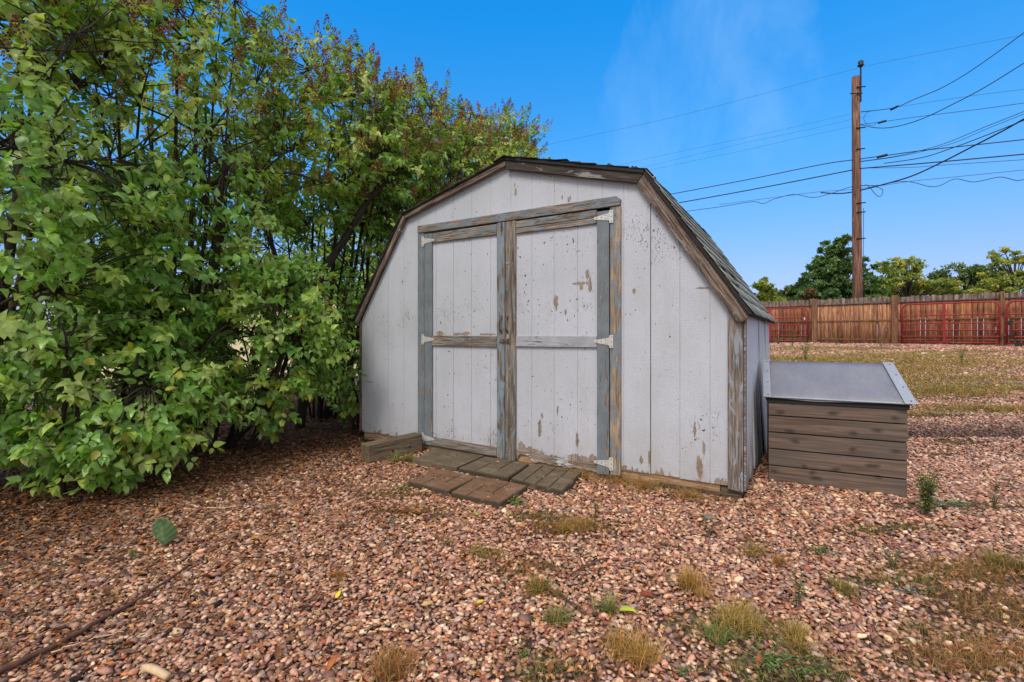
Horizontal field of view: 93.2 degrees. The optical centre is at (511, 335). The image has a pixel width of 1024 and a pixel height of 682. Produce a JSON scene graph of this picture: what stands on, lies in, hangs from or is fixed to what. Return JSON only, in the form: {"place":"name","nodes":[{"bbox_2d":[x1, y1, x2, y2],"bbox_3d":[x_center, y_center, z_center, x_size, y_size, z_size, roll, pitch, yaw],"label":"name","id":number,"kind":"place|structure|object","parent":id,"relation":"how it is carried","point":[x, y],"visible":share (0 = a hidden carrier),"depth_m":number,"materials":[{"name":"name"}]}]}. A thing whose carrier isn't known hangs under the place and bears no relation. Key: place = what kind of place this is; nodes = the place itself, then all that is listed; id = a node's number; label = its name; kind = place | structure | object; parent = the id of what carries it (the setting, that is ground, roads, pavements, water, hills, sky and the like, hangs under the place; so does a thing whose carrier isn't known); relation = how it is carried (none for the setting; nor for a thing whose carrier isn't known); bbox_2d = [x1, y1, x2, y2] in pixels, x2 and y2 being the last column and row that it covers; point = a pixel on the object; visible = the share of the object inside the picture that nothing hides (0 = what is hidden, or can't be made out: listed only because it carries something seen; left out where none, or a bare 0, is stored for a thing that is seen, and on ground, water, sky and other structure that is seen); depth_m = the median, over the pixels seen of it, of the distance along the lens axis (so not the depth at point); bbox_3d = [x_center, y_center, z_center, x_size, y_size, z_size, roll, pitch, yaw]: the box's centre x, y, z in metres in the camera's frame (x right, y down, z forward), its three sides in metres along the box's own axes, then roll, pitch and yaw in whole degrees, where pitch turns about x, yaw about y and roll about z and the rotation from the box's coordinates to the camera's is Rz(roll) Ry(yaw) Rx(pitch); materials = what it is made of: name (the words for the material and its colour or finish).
{"place":"outdoors","nodes":[
{"label":"outdoors","id":0,"kind":"place"},
{"bbox_2d":[98,279,361,378],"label":"neighbour garage","id":1,"kind":"structure","parent":0,"point":[238,346],"depth_m":12.59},
{"bbox_2d":[0,335,1023,681],"bbox_3d":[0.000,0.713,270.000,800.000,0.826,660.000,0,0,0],"label":"ground","id":2,"kind":"structure","parent":0,"point":[692,617],"depth_m":2.05,"materials":[{"name":"gravel"}]},
{"bbox_2d":[0,0,223,464],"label":"lilac shrub","id":3,"kind":"object","parent":2,"relation":"on","point":[38,288],"visible":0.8,"depth_m":3.19,"materials":[{"name":"green plant"}]},
{"bbox_2d":[0,290,255,498],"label":"lilac shrub","id":4,"kind":"object","parent":2,"relation":"on","point":[119,458],"visible":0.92,"depth_m":3.17,"materials":[{"name":"green plant"}]},
{"bbox_2d":[23,41,275,421],"bbox_3d":[-4.383,-1.405,6.014,2.635,5.086,2.568,0,0,35],"label":"lilac shrub","id":5,"kind":"object","parent":2,"relation":"on","point":[183,140],"visible":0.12,"depth_m":5.70,"materials":[{"name":"green plant"}]},
{"bbox_2d":[0,0,321,454],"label":"lilac shrub","id":6,"kind":"object","parent":2,"relation":"on","point":[242,251],"visible":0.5,"depth_m":4.12,"materials":[{"name":"green plant"}]},
{"bbox_2d":[151,517,176,544],"bbox_3d":[-1.787,1.016,2.469,0.130,0.176,0.048,0,0,0],"label":"pad","id":7,"kind":"object","parent":2,"relation":"on","point":[164,531],"visible":0.93,"depth_m":2.47,"materials":[{"name":"green plant"}]},
{"bbox_2d":[170,249,366,450],"bbox_3d":[-2.210,0.180,4.446,1.624,1.923,1.639,0,0,0],"label":"lilac shrub","id":8,"kind":"object","parent":2,"relation":"on","point":[301,383],"visible":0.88,"depth_m":4.20,"materials":[{"name":"green plant"}]},
{"bbox_2d":[221,202,384,390],"bbox_3d":[-3.697,-0.662,8.966,3.666,3.587,2.214,0,0,0],"label":"lilac shrub","id":9,"kind":"object","parent":2,"relation":"on","point":[338,263],"visible":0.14,"depth_m":8.76,"materials":[{"name":"green plant"}]},
{"bbox_2d":[202,12,443,430],"bbox_3d":[-2.248,-1.316,6.031,2.789,4.899,2.923,0,0,0],"label":"lilac shrub","id":10,"kind":"object","parent":2,"relation":"on","point":[346,222],"visible":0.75,"depth_m":5.37,"materials":[{"name":"green plant"}]},
{"bbox_2d":[310,266,365,430],"bbox_3d":[-1.814,0.175,5.478,0.853,1.897,0.985,0,0,0],"label":"lilac shrub","id":11,"kind":"object","parent":2,"relation":"on","point":[350,397],"visible":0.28,"depth_m":5.33,"materials":[{"name":"green plant"}]},
{"bbox_2d":[334,233,386,349],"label":"lilac shrub","id":12,"kind":"object","parent":2,"relation":"on","point":[375,260],"visible":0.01,"depth_m":9.09,"materials":[{"name":"green plant"}]},
{"bbox_2d":[361,432,421,462],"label":"timber beam","id":13,"kind":"structure","parent":2,"relation":"on","point":[374,451],"depth_m":4.25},
{"bbox_2d":[326,57,509,285],"bbox_3d":[-1.319,-1.317,7.055,2.609,4.903,2.632,0,0,0],"label":"lilac shrub","id":14,"kind":"object","parent":2,"relation":"on","point":[460,138],"visible":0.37,"depth_m":6.45,"materials":[{"name":"green plant"}]},
{"bbox_2d":[408,469,476,496],"bbox_3d":[-0.501,1.080,3.526,0.427,0.070,0.369,0,0,34],"label":"paving slab","id":15,"kind":"object","parent":2,"relation":"on","point":[444,486],"depth_m":3.46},
{"bbox_2d":[412,448,483,471],"bbox_3d":[-0.569,1.080,4.156,0.554,0.070,0.428,0,0,31],"label":"paving slab","id":16,"kind":"object","parent":2,"relation":"on","point":[434,457],"depth_m":4.07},
{"bbox_2d":[418,98,547,195],"bbox_3d":[-0.515,-1.479,8.203,2.608,5.052,2.494,0,0,-19],"label":"lilac shrub","id":17,"kind":"object","parent":2,"relation":"on","point":[515,146],"visible":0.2,"depth_m":7.77,"materials":[{"name":"green plant"}]},
{"bbox_2d":[451,476,526,508],"bbox_3d":[-0.162,1.080,3.309,0.453,0.071,0.403,0,0,32],"label":"paving slab","id":18,"kind":"object","parent":2,"relation":"on","point":[499,494],"depth_m":3.23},
{"bbox_2d":[459,456,528,481],"bbox_3d":[-0.130,1.080,3.871,0.500,0.070,0.423,0,0,32],"label":"paving slab","id":19,"kind":"object","parent":2,"relation":"on","point":[506,470],"depth_m":3.79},
{"bbox_2d":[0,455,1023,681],"bbox_3d":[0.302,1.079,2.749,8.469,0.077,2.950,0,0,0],"label":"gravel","id":20,"kind":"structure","parent":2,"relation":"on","point":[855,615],"depth_m":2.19,"materials":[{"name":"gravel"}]},
{"bbox_2d":[47,558,87,567],"bbox_3d":[-2.118,1.087,2.311,0.152,0.022,0.050,0,0,-29],"label":"bark piece","id":21,"kind":"object","parent":20,"relation":"on","point":[57,563],"visible":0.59,"depth_m":2.29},
{"bbox_2d":[25,637,118,668],"bbox_3d":[-1.514,1.076,1.673,0.237,0.009,0.081,0,0,-43],"label":"fallen stick","id":22,"kind":"object","parent":20,"relation":"on","point":[69,644],"visible":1,"depth_m":1.68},
{"bbox_2d":[68,671,84,681],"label":"clod","id":23,"kind":"object","parent":20,"relation":"on","point":[77,678],"visible":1,"depth_m":1.53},
{"bbox_2d":[51,631,123,652],"bbox_3d":[-1.489,1.075,1.704,0.195,0.010,0.017,0,0,-37],"label":"fallen stick","id":24,"kind":"object","parent":20,"relation":"on","point":[87,640],"visible":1,"depth_m":1.70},
{"bbox_2d":[0,564,189,673],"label":"fallen stick","id":25,"kind":"object","parent":20,"relation":"on","point":[23,659],"visible":0.98,"depth_m":1.73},
{"bbox_2d":[141,663,170,680],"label":"fallen stick","id":26,"kind":"object","parent":20,"relation":"on","point":[158,671],"visible":1,"depth_m":1.54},
{"bbox_2d":[326,652,341,669],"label":"fallen leaf","id":27,"kind":"object","parent":20,"relation":"on","point":[331,662],"visible":1,"depth_m":1.58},
{"bbox_2d":[326,565,352,584],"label":"grass tuft","id":28,"kind":"object","parent":20,"relation":"on","point":[337,576],"visible":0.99,"depth_m":2.15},
{"bbox_2d":[347,629,436,681],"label":"grass tuft","id":29,"kind":"object","parent":20,"relation":"on","point":[391,666],"visible":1,"depth_m":1.56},
{"bbox_2d":[389,484,412,489],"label":"leafy weed","id":30,"kind":"object","parent":20,"relation":"on","point":[403,487],"visible":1,"depth_m":3.40,"materials":[{"name":"green plant"}]},
{"bbox_2d":[386,447,418,463],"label":"grass tuft","id":31,"kind":"object","parent":20,"relation":"on","point":[410,457],"visible":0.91,"depth_m":4.13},
{"bbox_2d":[461,542,512,561],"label":"grass tuft","id":32,"kind":"object","parent":20,"relation":"on","point":[483,553],"visible":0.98,"depth_m":2.38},
{"bbox_2d":[0,434,1023,681],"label":"twig litter","id":33,"kind":"object","parent":20,"relation":"on","point":[472,552],"visible":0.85,"depth_m":2.34,"materials":[{"name":"wood"}]},
{"bbox_2d":[507,495,527,505],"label":"leafy weed","id":34,"kind":"object","parent":20,"relation":"on","point":[515,500],"visible":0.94,"depth_m":3.09,"materials":[{"name":"green plant"}]},
{"bbox_2d":[504,638,541,658],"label":"leafy weed","id":35,"kind":"object","parent":20,"relation":"on","point":[526,654],"visible":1,"depth_m":1.64,"materials":[{"name":"green plant"}]},
{"bbox_2d":[517,568,575,598],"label":"grass tuft","id":36,"kind":"object","parent":20,"relation":"on","point":[538,584],"visible":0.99,"depth_m":2.05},
{"bbox_2d":[546,587,586,614],"bbox_3d":[0.221,1.072,1.960,0.024,0.016,0.234,0,0,-36],"label":"fallen stick","id":37,"kind":"object","parent":20,"relation":"on","point":[570,602],"visible":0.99,"depth_m":1.95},
{"bbox_2d":[550,513,601,534],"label":"grass tuft","id":38,"kind":"object","parent":20,"relation":"on","point":[585,523],"visible":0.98,"depth_m":2.73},
{"bbox_2d":[570,557,606,575],"bbox_3d":[0.355,1.072,2.252,0.262,0.014,0.025,0,0,-41],"label":"fallen stick","id":39,"kind":"object","parent":20,"relation":"on","point":[580,568],"visible":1,"depth_m":2.25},
{"bbox_2d":[580,583,637,615],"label":"grass tuft","id":40,"kind":"object","parent":20,"relation":"on","point":[611,606],"visible":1,"depth_m":1.91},
{"bbox_2d":[583,470,652,490],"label":"dead weed","id":41,"kind":"object","parent":20,"relation":"on","point":[618,478],"visible":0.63,"depth_m":3.53,"materials":[{"name":"brown plant"}]},
{"bbox_2d":[619,606,637,612],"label":"fallen leaf","id":42,"kind":"object","parent":20,"relation":"on","point":[627,609],"visible":0.94,"depth_m":1.89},
{"bbox_2d":[580,616,682,676],"bbox_3d":[0.408,1.041,1.639,0.358,0.094,0.336,0,0,29],"label":"grass tuft","id":43,"kind":"object","parent":20,"relation":"on","point":[641,650],"visible":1,"depth_m":1.63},
{"bbox_2d":[608,470,677,495],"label":"dead weed","id":44,"kind":"object","parent":20,"relation":"on","point":[644,484],"visible":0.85,"depth_m":3.41,"materials":[{"name":"brown plant"}]},
{"bbox_2d":[670,662,699,676],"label":"leafy weed","id":45,"kind":"object","parent":20,"relation":"on","point":[683,671],"visible":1,"depth_m":1.55,"materials":[{"name":"green plant"}]},
{"bbox_2d":[657,481,727,503],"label":"dead weed","id":46,"kind":"object","parent":20,"relation":"on","point":[690,491],"visible":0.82,"depth_m":3.23,"materials":[{"name":"brown plant"}]},
{"bbox_2d":[705,591,777,642],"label":"grass tuft","id":47,"kind":"object","parent":20,"relation":"on","point":[739,617],"visible":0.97,"depth_m":1.82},
{"bbox_2d":[732,537,769,542],"bbox_3d":[1.253,1.076,2.536,0.185,0.013,0.016,0,0,15],"label":"fallen stick","id":48,"kind":"object","parent":20,"relation":"on","point":[749,540],"visible":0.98,"depth_m":2.54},
{"bbox_2d":[737,537,771,557],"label":"grass tuft","id":49,"kind":"object","parent":20,"relation":"on","point":[758,549],"visible":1,"depth_m":2.42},
{"bbox_2d":[756,653,761,665],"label":"fallen leaf","id":50,"kind":"object","parent":20,"relation":"on","point":[759,659],"visible":1,"depth_m":1.59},
{"bbox_2d":[717,628,826,681],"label":"leafy weed","id":51,"kind":"object","parent":20,"relation":"on","point":[771,659],"visible":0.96,"depth_m":1.60,"materials":[{"name":"green plant"}]},
{"bbox_2d":[760,550,800,567],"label":"grass tuft","id":52,"kind":"object","parent":20,"relation":"on","point":[781,561],"visible":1,"depth_m":2.30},
{"bbox_2d":[760,613,826,660],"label":"grass tuft","id":53,"kind":"object","parent":20,"relation":"on","point":[797,633],"visible":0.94,"depth_m":1.72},
{"bbox_2d":[788,572,806,604],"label":"leafy weed","id":54,"kind":"object","parent":20,"relation":"on","point":[798,593],"visible":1,"depth_m":1.94,"materials":[{"name":"green plant"}]},
{"bbox_2d":[797,541,846,557],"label":"leafy weed","id":55,"kind":"object","parent":20,"relation":"on","point":[824,549],"visible":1,"depth_m":2.44,"materials":[{"name":"green plant"}]},
{"bbox_2d":[826,574,866,599],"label":"grass tuft","id":56,"kind":"object","parent":20,"relation":"on","point":[841,587],"visible":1,"depth_m":2.06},
{"bbox_2d":[881,548,903,569],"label":"leafy weed","id":57,"kind":"object","parent":20,"relation":"on","point":[892,563],"visible":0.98,"depth_m":2.24,"materials":[{"name":"green plant"}]},
{"bbox_2d":[889,578,927,597],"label":"leafy weed","id":58,"kind":"object","parent":20,"relation":"on","point":[908,589],"visible":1,"depth_m":2.06,"materials":[{"name":"green plant"}]},
{"bbox_2d":[936,493,985,510],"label":"leafy weed","id":59,"kind":"object","parent":20,"relation":"on","point":[960,505],"visible":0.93,"depth_m":3.08,"materials":[{"name":"green plant"}]},
{"bbox_2d":[0,421,1023,681],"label":"leaf crumbs","id":60,"kind":"object","parent":2,"relation":"on","point":[334,623],"visible":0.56,"depth_m":2.21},
{"bbox_2d":[0,399,1023,681],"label":"fallen leaves","id":61,"kind":"object","parent":2,"relation":"on","point":[78,561],"depth_m":2.85,"materials":[{"name":"plant"}]},
{"bbox_2d":[476,97,552,171],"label":"lilac shrub","id":62,"kind":"object","parent":2,"relation":"on","point":[508,122],"visible":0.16,"depth_m":8.92,"materials":[{"name":"green plant"}]},
{"bbox_2d":[511,464,582,495],"bbox_3d":[0.251,1.079,3.596,0.435,0.071,0.557,0,0,23],"label":"paving slab","id":63,"kind":"object","parent":2,"relation":"on","point":[548,479],"depth_m":3.52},
{"bbox_2d":[528,600,579,627],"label":"grass tuft","id":64,"kind":"object","parent":2,"relation":"on","point":[553,614],"visible":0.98,"depth_m":1.84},
{"bbox_2d":[351,155,776,501],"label":"garden shed","id":65,"kind":"structure","parent":2,"relation":"on","point":[609,318],"depth_m":3.85,"materials":[{"name":"white paint"}]},
{"bbox_2d":[421,221,509,458],"bbox_3d":[-0.433,0.044,4.320,0.979,2.019,0.088,0,0,31],"label":"door","id":66,"kind":"structure","parent":65,"relation":"in","point":[463,338],"depth_m":4.33,"materials":[{"name":"white paint"}]},
{"bbox_2d":[505,210,612,474],"bbox_3d":[0.349,0.051,3.849,0.947,2.018,0.088,0,0,31],"label":"door","id":67,"kind":"structure","parent":65,"relation":"in","point":[557,268],"depth_m":3.85,"materials":[{"name":"white paint"}]},
{"bbox_2d":[547,466,597,482],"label":"dead weed","id":68,"kind":"object","parent":2,"relation":"on","point":[583,475],"visible":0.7,"depth_m":3.68,"materials":[{"name":"brown plant"}]},
{"bbox_2d":[189,342,1023,460],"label":"gravel","id":69,"kind":"structure","parent":2,"relation":"on","point":[976,422],"depth_m":5.62,"materials":[{"name":"gravel"}]},
{"bbox_2d":[343,345,1023,681],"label":"ground cover","id":70,"kind":"object","parent":2,"relation":"on","point":[818,358],"visible":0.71,"depth_m":2.21,"materials":[{"name":"green plant"}]},
{"bbox_2d":[362,345,1023,681],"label":"dry grass","id":71,"kind":"structure","parent":2,"relation":"on","point":[978,654],"depth_m":2.21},
{"bbox_2d":[656,559,737,599],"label":"grass tuft","id":72,"kind":"object","parent":2,"relation":"on","point":[689,581],"visible":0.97,"depth_m":2.08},
{"bbox_2d":[693,615,739,650],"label":"grass tuft","id":73,"kind":"object","parent":2,"relation":"on","point":[715,634],"visible":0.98,"depth_m":1.73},
{"bbox_2d":[754,276,777,295],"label":"grey tree","id":74,"kind":"object","parent":2,"relation":"on","point":[765,279],"visible":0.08,"depth_m":41.52,"materials":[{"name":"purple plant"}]},
{"bbox_2d":[750,279,786,315],"bbox_3d":[18.698,-1.805,35.824,3.722,4.729,2.809,0,0,-11],"label":"yellow tree","id":75,"kind":"object","parent":2,"relation":"on","point":[765,289],"visible":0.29,"depth_m":35.38,"materials":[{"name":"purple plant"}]},
{"bbox_2d":[776,284,797,322],"bbox_3d":[23.458,-1.828,39.983,4.123,4.776,3.260,0,0,0],"label":"tree","id":76,"kind":"object","parent":2,"relation":"on","point":[788,291],"visible":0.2,"depth_m":39.90,"materials":[{"name":"green plant"}]},
{"bbox_2d":[798,336,813,358],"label":"leafy weed","id":77,"kind":"object","parent":2,"relation":"on","point":[804,353],"visible":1,"depth_m":10.78,"materials":[{"name":"green plant"}]},
{"bbox_2d":[800,288,816,300],"bbox_3d":[20.834,-1.411,33.955,1.905,3.932,1.490,0,0,0],"label":"brown tree","id":78,"kind":"object","parent":2,"relation":"on","point":[808,293],"visible":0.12,"depth_m":33.91,"materials":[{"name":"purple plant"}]},
{"bbox_2d":[780,652,854,679],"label":"leafy weed","id":79,"kind":"object","parent":2,"relation":"on","point":[808,670],"visible":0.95,"depth_m":1.56,"materials":[{"name":"green plant"}]},
{"bbox_2d":[789,233,890,300],"bbox_3d":[25.302,-3.581,38.019,7.168,8.302,5.024,0,0,0],"label":"pine tree","id":80,"kind":"object","parent":2,"relation":"on","point":[834,281],"visible":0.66,"depth_m":36.71,"materials":[{"name":"green plant"}]},
{"bbox_2d":[763,360,917,496],"bbox_3d":[2.424,0.650,3.693,0.905,0.876,0.681,0,0,27],"label":"storage box","id":81,"kind":"object","parent":2,"relation":"on","point":[835,425],"visible":1,"depth_m":3.46,"materials":[{"name":"brown wood"}]},
{"bbox_2d":[850,60,865,342],"bbox_3d":[13.124,-4.929,18.451,0.600,10.962,0.439,0,0,0],"label":"utility pole","id":82,"kind":"object","parent":2,"relation":"on","point":[857,212],"visible":0.84,"depth_m":18.38,"materials":[{"name":"brown wood"}]},
{"bbox_2d":[543,35,1021,145],"bbox_3d":[6.640,-10.163,22.927,27.714,0.908,0.008,0,0,35],"label":"power line","id":83,"kind":"object","parent":82,"relation":"attached to","point":[800,83],"visible":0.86,"depth_m":19.33,"materials":[{"name":"black rubber"}]},
{"bbox_2d":[672,139,1023,193],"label":"power line","id":84,"kind":"object","parent":82,"relation":"attached to","point":[883,155],"visible":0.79,"depth_m":18.26,"materials":[{"name":"black rubber"}]},
{"bbox_2d":[678,154,1023,202],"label":"power line","id":85,"kind":"object","parent":82,"relation":"attached to","point":[860,168],"visible":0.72,"depth_m":18.25,"materials":[{"name":"black rubber"}]},
{"bbox_2d":[691,177,1023,210],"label":"power line","id":86,"kind":"object","parent":82,"relation":"attached to","point":[865,185],"visible":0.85,"depth_m":18.22,"materials":[{"name":"black rubber"}]},
{"bbox_2d":[719,170,1020,204],"bbox_3d":[13.557,-5.532,18.118,10.874,0.402,0.015,0,0,35],"label":"power line","id":87,"kind":"object","parent":82,"relation":"attached to","point":[882,185],"visible":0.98,"depth_m":17.75,"materials":[{"name":"black rubber"}]},
{"bbox_2d":[821,118,1023,193],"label":"power line","id":88,"kind":"object","parent":82,"relation":"attached to","point":[934,165],"visible":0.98,"depth_m":16.00,"materials":[{"name":"black rubber"}]},
{"bbox_2d":[859,103,1021,124],"bbox_3d":[15.602,-7.745,16.697,5.888,0.514,0.083,0,0,35],"label":"power line","id":89,"kind":"object","parent":82,"relation":"attached to","point":[883,121],"visible":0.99,"depth_m":17.19,"materials":[{"name":"black rubber"}]},
{"bbox_2d":[861,33,1023,111],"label":"power line","id":90,"kind":"object","parent":82,"relation":"attached to","point":[895,107],"visible":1,"depth_m":15.94,"materials":[{"name":"black rubber"}]},
{"bbox_2d":[861,63,1023,127],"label":"power line","id":91,"kind":"object","parent":82,"relation":"attached to","point":[949,105],"visible":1,"depth_m":15.67,"materials":[{"name":"black rubber"}]},
{"bbox_2d":[862,114,1022,161],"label":"power line","id":92,"kind":"object","parent":82,"relation":"attached to","point":[945,145],"visible":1,"depth_m":15.77,"materials":[{"name":"black rubber"}]},
{"bbox_2d":[864,111,1023,160],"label":"power line","id":93,"kind":"object","parent":82,"relation":"attached to","point":[949,141],"visible":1,"depth_m":15.66,"materials":[{"name":"black rubber"}]},
{"bbox_2d":[884,120,1023,163],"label":"power line","id":94,"kind":"object","parent":82,"relation":"attached to","point":[952,147],"visible":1,"depth_m":15.60,"materials":[{"name":"black rubber"}]},
{"bbox_2d":[895,159,1023,167],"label":"power line","id":95,"kind":"object","parent":82,"relation":"attached to","point":[953,164],"visible":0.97,"depth_m":16.85,"materials":[{"name":"black rubber"}]},
{"bbox_2d":[761,291,1023,345],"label":"wood fence","id":96,"kind":"object","parent":2,"relation":"on","point":[879,317],"visible":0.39,"depth_m":16.43,"materials":[{"name":"brown wood"}]},
{"bbox_2d":[765,307,807,340],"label":"farm gate","id":97,"kind":"structure","parent":96,"relation":"attached to","point":[789,324],"depth_m":18.61,"materials":[{"name":"metal"}]},
{"bbox_2d":[897,301,1000,343],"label":"farm gate","id":98,"kind":"structure","parent":96,"relation":"attached to","point":[944,323],"depth_m":15.36,"materials":[{"name":"metal"}]},
{"bbox_2d":[1001,300,1023,346],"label":"farm gate","id":99,"kind":"structure","parent":96,"relation":"attached to","point":[1006,335],"depth_m":14.35,"materials":[{"name":"metal"}]},
{"bbox_2d":[864,255,964,308],"bbox_3d":[32.533,-3.137,40.144,7.324,7.415,5.395,0,0,0],"label":"locust tree","id":100,"kind":"object","parent":2,"relation":"on","point":[906,285],"visible":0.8,"depth_m":39.12,"materials":[{"name":"green plant"}]},
{"bbox_2d":[914,470,941,515],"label":"leafy weed","id":101,"kind":"object","parent":2,"relation":"on","point":[928,492],"visible":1,"depth_m":2.90,"materials":[{"name":"green plant"}]},
{"bbox_2d":[908,491,986,512],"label":"leafy weed","id":102,"kind":"object","parent":2,"relation":"on","point":[939,504],"visible":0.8,"depth_m":3.05,"materials":[{"name":"green plant"}]},
{"bbox_2d":[920,261,1004,338],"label":"dark tree","id":103,"kind":"object","parent":2,"relation":"on","point":[970,271],"visible":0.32,"depth_m":43.56,"materials":[{"name":"green plant"}]},
{"bbox_2d":[953,276,1023,316],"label":"green tree","id":104,"kind":"object","parent":2,"relation":"on","point":[1002,286],"visible":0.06,"depth_m":42.08,"materials":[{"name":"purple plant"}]},
{"bbox_2d":[968,246,1023,314],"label":"locust tree","id":105,"kind":"object","parent":2,"relation":"on","point":[1013,281],"visible":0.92,"depth_m":38.16,"materials":[{"name":"green plant"}]},
{"bbox_2d":[968,542,1023,570],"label":"grass tuft","id":106,"kind":"object","parent":2,"relation":"on","point":[1000,559],"visible":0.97,"depth_m":2.29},
{"bbox_2d":[988,490,1003,508],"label":"leafy weed","id":107,"kind":"object","parent":2,"relation":"on","point":[995,502],"visible":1,"depth_m":3.01,"materials":[{"name":"green plant"}]},
{"bbox_2d":[0,0,1023,334],"label":"sky","id":108,"kind":"structure","parent":0,"point":[589,67],"materials":[{"name":"blue"}]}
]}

